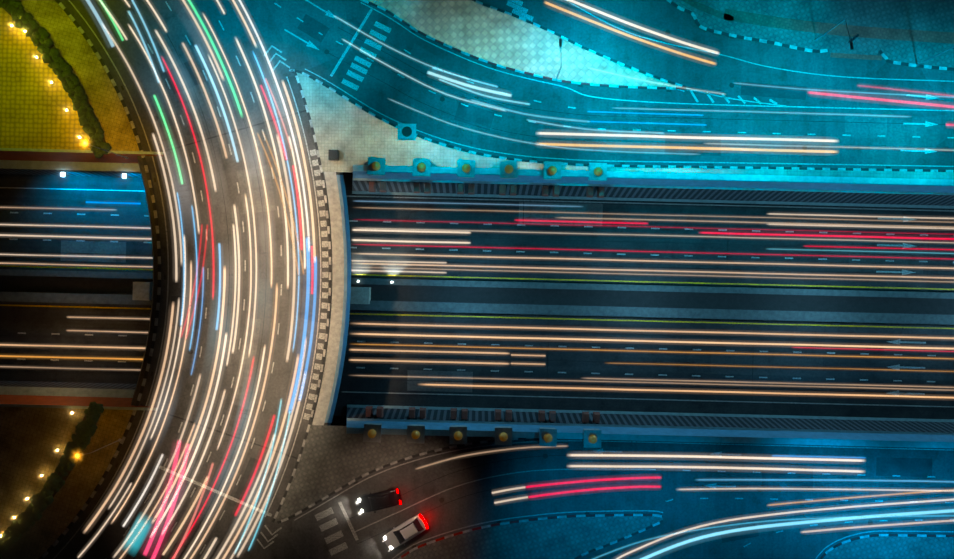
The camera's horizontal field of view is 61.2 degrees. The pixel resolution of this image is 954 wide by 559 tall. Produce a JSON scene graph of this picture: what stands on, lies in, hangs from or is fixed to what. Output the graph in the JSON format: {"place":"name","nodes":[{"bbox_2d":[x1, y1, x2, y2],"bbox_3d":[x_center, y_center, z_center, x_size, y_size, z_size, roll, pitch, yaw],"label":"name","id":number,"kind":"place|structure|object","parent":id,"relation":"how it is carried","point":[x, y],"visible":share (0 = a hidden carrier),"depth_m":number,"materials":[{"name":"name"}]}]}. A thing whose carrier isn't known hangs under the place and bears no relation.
{"place":"outdoors","nodes":[
{"label":"outdoors","id":0,"kind":"place"},
{"bbox_2d":[0,407,84,534],"bbox_3d":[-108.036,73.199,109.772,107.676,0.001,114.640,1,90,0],"label":"plaza paving","id":1,"kind":"structure","parent":0,"point":[32,440],"depth_m":109.77,"materials":[{"name":"beige tile"}]},
{"bbox_2d":[0,7,90,149],"bbox_3d":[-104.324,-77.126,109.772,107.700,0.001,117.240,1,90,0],"label":"plaza paving","id":2,"kind":"structure","parent":0,"point":[35,103],"depth_m":109.77,"materials":[{"name":"yellow tile"}]},
{"bbox_2d":[4,2,105,547],"bbox_3d":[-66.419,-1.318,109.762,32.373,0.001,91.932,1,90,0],"label":"hedge soil strip","id":3,"kind":"object","parent":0,"point":[68,472],"visible":0.17,"depth_m":109.76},
{"bbox_2d":[0,0,110,558],"bbox_3d":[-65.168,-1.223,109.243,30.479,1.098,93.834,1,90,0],"label":"hedge","id":4,"kind":"object","parent":3,"relation":"on","point":[85,430],"visible":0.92,"depth_m":109.10,"materials":[{"name":"green plant"}]},
{"bbox_2d":[0,24,80,536],"bbox_3d":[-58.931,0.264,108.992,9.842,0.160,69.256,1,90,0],"label":"ground lights","id":5,"kind":"object","parent":4,"relation":"on","point":[51,82],"depth_m":108.96,"materials":[{"name":"beige"}]},
{"bbox_2d":[1,0,138,558],"bbox_3d":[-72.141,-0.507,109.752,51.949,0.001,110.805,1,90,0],"label":"planting bed","id":6,"kind":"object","parent":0,"point":[38,539],"visible":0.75,"depth_m":109.75,"materials":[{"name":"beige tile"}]},
{"bbox_2d":[118,42,342,526],"bbox_3d":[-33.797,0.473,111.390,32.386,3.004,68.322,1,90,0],"label":"bridge railing","id":7,"kind":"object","parent":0,"point":[299,57],"depth_m":109.89,"materials":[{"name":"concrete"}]},
{"bbox_2d":[45,0,328,558],"bbox_3d":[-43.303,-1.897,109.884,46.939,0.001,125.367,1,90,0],"label":"curved road","id":8,"kind":"structure","parent":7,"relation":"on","point":[125,39],"depth_m":109.88,"materials":[{"name":"grey asphalt"}]},
{"bbox_2d":[312,172,343,424],"bbox_3d":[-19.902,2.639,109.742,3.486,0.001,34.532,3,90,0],"label":"bridge footway","id":9,"kind":"structure","parent":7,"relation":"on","point":[337,300],"depth_m":109.74,"materials":[{"name":"concrete"}]},
{"bbox_2d":[324,175,350,422],"bbox_3d":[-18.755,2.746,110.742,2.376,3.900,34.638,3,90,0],"label":"bridge parapet","id":10,"kind":"structure","parent":9,"relation":"on","point":[346,301],"depth_m":109.02,"materials":[{"name":"blue paint"}]},
{"bbox_2d":[330,172,352,425],"label":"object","id":11,"kind":"structure","parent":0,"point":[337,420],"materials":[{"name":"grey concrete"}]},
{"bbox_2d":[0,174,953,418],"bbox_3d":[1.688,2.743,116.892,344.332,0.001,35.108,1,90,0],"label":"highway","id":12,"kind":"structure","parent":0,"point":[805,254],"depth_m":116.89,"materials":[{"name":"grey asphalt"}]},
{"bbox_2d":[132,282,370,303],"bbox_3d":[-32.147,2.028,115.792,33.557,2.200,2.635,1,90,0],"label":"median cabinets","id":13,"kind":"object","parent":12,"relation":"on","point":[143,291],"visible":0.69,"depth_m":114.69,"materials":[{"name":"metal"}]},
{"bbox_2d":[0,148,953,447],"bbox_3d":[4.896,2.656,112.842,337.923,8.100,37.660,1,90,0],"label":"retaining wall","id":14,"kind":"structure","parent":12,"relation":"on","point":[86,166],"depth_m":111.09,"materials":[{"name":"paint"}]},
{"bbox_2d":[0,151,162,407],"bbox_3d":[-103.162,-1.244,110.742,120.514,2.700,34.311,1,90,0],"label":"retaining wall","id":15,"kind":"structure","parent":14,"relation":"on","point":[59,400],"depth_m":110.73,"materials":[{"name":"paint"}]},
{"bbox_2d":[363,157,606,447],"bbox_3d":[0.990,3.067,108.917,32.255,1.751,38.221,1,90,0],"label":"wall pedestals","id":16,"kind":"object","parent":14,"relation":"on","point":[462,429],"depth_m":108.12,"materials":[{"name":"concrete"}]},
{"bbox_2d":[347,171,953,441],"bbox_3d":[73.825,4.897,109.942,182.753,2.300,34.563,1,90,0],"label":"blue underpass wall","id":17,"kind":"structure","parent":14,"relation":"on","point":[702,432],"depth_m":110.02,"materials":[{"name":"paint"}]},
{"bbox_2d":[0,0,953,558],"bbox_3d":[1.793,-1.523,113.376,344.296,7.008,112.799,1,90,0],"label":"white road markings","id":18,"kind":"object","parent":12,"relation":"on","point":[518,8],"visible":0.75,"depth_m":109.88,"materials":[{"name":"paint"}]},
{"bbox_2d":[0,168,953,432],"bbox_3d":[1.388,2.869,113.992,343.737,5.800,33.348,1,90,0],"label":"underpass wall","id":19,"kind":"structure","parent":12,"relation":"on","point":[716,420],"depth_m":113.82,"materials":[{"name":"concrete"}]},
{"bbox_2d":[61,172,126,177],"bbox_3d":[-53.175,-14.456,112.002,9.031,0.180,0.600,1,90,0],"label":"wall luminaires","id":20,"kind":"object","parent":19,"relation":"attached to","point":[123,175],"depth_m":111.91,"materials":[{"name":"white"}]},
{"bbox_2d":[366,182,603,422],"bbox_3d":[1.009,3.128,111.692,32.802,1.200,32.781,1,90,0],"label":"wall brackets","id":21,"kind":"object","parent":19,"relation":"attached to","point":[502,191],"depth_m":111.09,"materials":[{"name":"red paint"}]},
{"bbox_2d":[0,269,953,324],"bbox_3d":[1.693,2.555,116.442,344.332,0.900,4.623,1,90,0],"label":"highway median barriers","id":22,"kind":"object","parent":12,"relation":"on","point":[555,310],"depth_m":115.99,"materials":[{"name":"grey concrete"}]},
{"bbox_2d":[0,276,953,314],"bbox_3d":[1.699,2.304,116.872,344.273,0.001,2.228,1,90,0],"label":"median strip","id":23,"kind":"object","parent":12,"relation":"on","point":[556,297],"visible":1,"depth_m":116.87,"materials":[{"name":"concrete"}]},
{"bbox_2d":[0,0,953,558],"bbox_3d":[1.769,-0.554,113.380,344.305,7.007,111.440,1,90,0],"label":"road tar seams","id":24,"kind":"object","parent":12,"relation":"on","point":[476,262],"visible":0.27,"depth_m":116.88,"materials":[{"name":"black asphalt"}]},
{"bbox_2d":[0,265,953,328],"bbox_3d":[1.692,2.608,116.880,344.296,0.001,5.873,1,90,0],"label":"yellow road markings","id":25,"kind":"object","parent":12,"relation":"on","point":[537,279],"depth_m":116.88,"materials":[{"name":"paint"}]},
{"bbox_2d":[61,14,931,542],"bbox_3d":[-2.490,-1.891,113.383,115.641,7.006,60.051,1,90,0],"label":"road repair patches","id":26,"kind":"object","parent":12,"relation":"on","point":[571,214],"visible":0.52,"depth_m":109.89,"materials":[{"name":"grey asphalt"}]},
{"bbox_2d":[3,0,953,169],"bbox_3d":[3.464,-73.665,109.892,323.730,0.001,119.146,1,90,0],"label":"road","id":27,"kind":"structure","parent":0,"point":[711,73],"depth_m":109.89,"materials":[{"name":"asphalt"}]},
{"bbox_2d":[59,30,890,547],"bbox_3d":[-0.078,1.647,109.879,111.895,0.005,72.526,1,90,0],"label":"road manholes","id":28,"kind":"object","parent":27,"relation":"on","point":[257,148],"visible":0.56,"depth_m":109.88,"materials":[{"name":"grey metal"}]},
{"bbox_2d":[83,19,953,454],"bbox_3d":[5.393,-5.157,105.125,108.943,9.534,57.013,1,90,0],"label":"street lamp posts","id":29,"kind":"object","parent":27,"relation":"on","point":[555,79],"visible":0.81,"depth_m":105.29,"materials":[{"name":"grey metal"}]},
{"bbox_2d":[75,39,853,456],"bbox_3d":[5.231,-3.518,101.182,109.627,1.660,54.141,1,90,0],"label":"street lamp heads","id":30,"kind":"object","parent":29,"relation":"attached to","point":[559,45],"visible":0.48,"depth_m":100.85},
{"bbox_2d":[366,0,678,86],"bbox_3d":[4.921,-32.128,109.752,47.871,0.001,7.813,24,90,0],"label":"island top","id":31,"kind":"structure","parent":27,"relation":"on","point":[471,27],"depth_m":109.75,"materials":[{"name":"tile"}]},
{"bbox_2d":[296,72,953,179],"bbox_3d":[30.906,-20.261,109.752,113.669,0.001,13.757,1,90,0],"label":"sidewalk","id":32,"kind":"structure","parent":27,"relation":"on","point":[353,134],"depth_m":109.75,"materials":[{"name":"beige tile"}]},
{"bbox_2d":[328,127,411,160],"bbox_3d":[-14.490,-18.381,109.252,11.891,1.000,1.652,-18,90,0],"label":"utility lid","id":33,"kind":"object","parent":32,"relation":"on","point":[334,154],"visible":0.92,"depth_m":108.92,"materials":[{"name":"grey metal"}]},
{"bbox_2d":[397,123,415,139],"bbox_3d":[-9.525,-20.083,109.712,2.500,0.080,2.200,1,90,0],"label":"island utility cover","id":34,"kind":"object","parent":32,"relation":"on","point":[401,136],"visible":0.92,"depth_m":109.67,"materials":[{"name":"concrete"}]},
{"bbox_2d":[672,0,953,67],"bbox_3d":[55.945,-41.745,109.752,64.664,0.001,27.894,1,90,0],"label":"sidewalk","id":35,"kind":"structure","parent":27,"relation":"on","point":[930,15],"depth_m":109.75,"materials":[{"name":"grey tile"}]},
{"bbox_2d":[682,0,953,59],"bbox_3d":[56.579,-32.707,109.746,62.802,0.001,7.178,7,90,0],"label":"footway bands","id":36,"kind":"object","parent":35,"relation":"on","point":[729,15],"visible":0.98,"depth_m":109.75,"materials":[{"name":"tile"}]},
{"bbox_2d":[368,162,602,443],"bbox_3d":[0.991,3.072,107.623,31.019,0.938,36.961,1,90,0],"label":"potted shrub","id":37,"kind":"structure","parent":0,"point":[503,436],"depth_m":107.36,"materials":[{"name":"green plant"}]},
{"bbox_2d":[24,414,953,558],"bbox_3d":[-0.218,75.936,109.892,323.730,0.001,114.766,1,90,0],"label":"road","id":38,"kind":"structure","parent":0,"point":[692,525],"depth_m":109.89,"materials":[{"name":"grey asphalt"}]},
{"bbox_2d":[275,425,494,522],"bbox_3d":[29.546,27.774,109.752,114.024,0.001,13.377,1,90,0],"label":"sidewalk","id":39,"kind":"structure","parent":38,"relation":"on","point":[333,458],"depth_m":109.75,"materials":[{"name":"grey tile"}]},
{"bbox_2d":[402,516,662,558],"bbox_3d":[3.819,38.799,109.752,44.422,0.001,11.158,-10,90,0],"label":"traffic island","id":40,"kind":"structure","parent":38,"relation":"on","point":[565,538],"depth_m":109.75,"materials":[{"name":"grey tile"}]},
{"bbox_2d":[823,536,953,558],"bbox_3d":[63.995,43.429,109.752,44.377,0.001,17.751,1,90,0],"label":"traffic island","id":41,"kind":"structure","parent":38,"relation":"on","point":[887,547],"depth_m":109.75,"materials":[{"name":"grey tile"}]},
{"bbox_2d":[39,0,953,558],"bbox_3d":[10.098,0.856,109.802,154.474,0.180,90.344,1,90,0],"label":"kerbs","id":42,"kind":"structure","parent":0,"point":[295,72],"depth_m":109.73,"materials":[{"name":"grey concrete"}]}
]}

